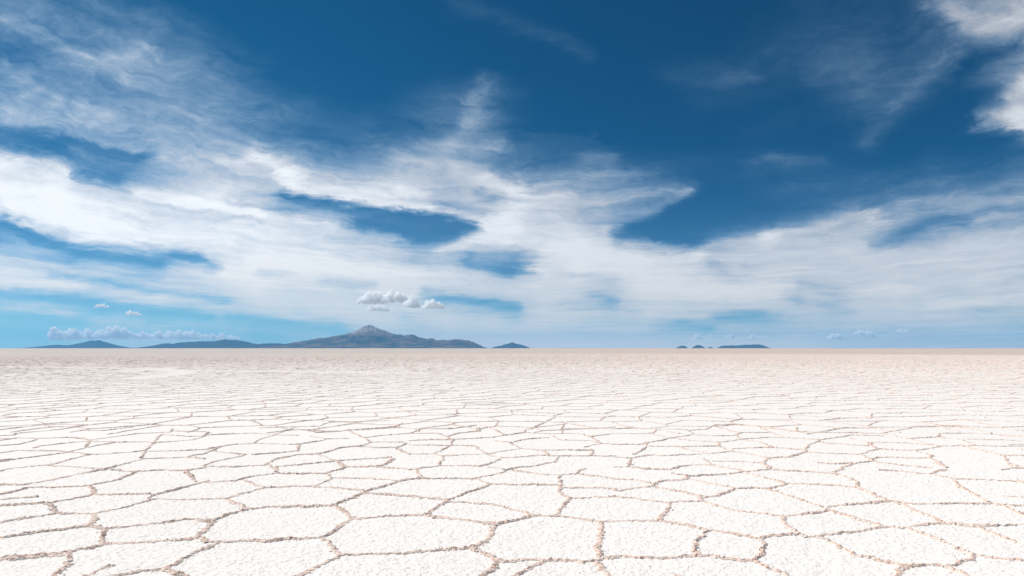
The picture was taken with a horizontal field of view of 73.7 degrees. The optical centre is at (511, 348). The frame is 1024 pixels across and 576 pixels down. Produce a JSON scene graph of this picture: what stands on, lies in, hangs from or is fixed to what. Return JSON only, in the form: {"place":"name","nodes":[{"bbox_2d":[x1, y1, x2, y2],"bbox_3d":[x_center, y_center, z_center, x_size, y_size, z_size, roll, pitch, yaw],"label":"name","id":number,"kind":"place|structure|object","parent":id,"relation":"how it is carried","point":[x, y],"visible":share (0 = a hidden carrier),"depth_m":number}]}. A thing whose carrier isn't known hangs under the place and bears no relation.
{"place":"outdoors","nodes":[
{"label":"outdoors","id":0,"kind":"place"},
{"bbox_2d":[28,340,129,347],"bbox_3d":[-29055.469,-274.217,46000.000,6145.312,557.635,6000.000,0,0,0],"label":"hill","id":1,"kind":"structure","parent":0,"point":[95,344],"depth_m":45097.82},
{"bbox_2d":[138,339,282,347],"bbox_3d":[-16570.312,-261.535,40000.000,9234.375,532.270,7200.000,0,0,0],"label":"hill range","id":2,"kind":"structure","parent":0,"point":[225,343],"depth_m":38852.75},
{"bbox_2d":[250,325,485,347],"bbox_3d":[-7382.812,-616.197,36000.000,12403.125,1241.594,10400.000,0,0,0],"label":"mountain","id":3,"kind":"structure","parent":0,"point":[369,336],"depth_m":34135.63},
{"bbox_2d":[493,343,528,347],"bbox_3d":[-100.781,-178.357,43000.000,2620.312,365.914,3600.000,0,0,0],"label":"hill","id":4,"kind":"structure","parent":0,"point":[511,345],"depth_m":42368.68},
{"bbox_2d":[0,348,1023,575],"bbox_3d":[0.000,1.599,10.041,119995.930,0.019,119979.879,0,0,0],"label":"salt flat","id":5,"kind":"structure","parent":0,"point":[542,537],"depth_m":8.93},
{"bbox_2d":[0,353,1023,575],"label":"salt ridge net","id":6,"kind":"object","parent":5,"relation":"on","point":[491,530],"visible":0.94,"depth_m":16.93},
{"bbox_2d":[0,409,1023,575],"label":"salt crumbs","id":7,"kind":"object","parent":5,"relation":"on","point":[653,484],"visible":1,"depth_m":7.71},
{"bbox_2d":[0,0,1023,347],"label":"sky","id":8,"kind":"structure","parent":0,"point":[486,173]},
{"bbox_2d":[718,344,768,347],"bbox_3d":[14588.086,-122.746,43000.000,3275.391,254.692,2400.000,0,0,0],"label":"island","id":9,"kind":"structure","parent":0,"point":[749,346],"depth_m":42617.15}
]}

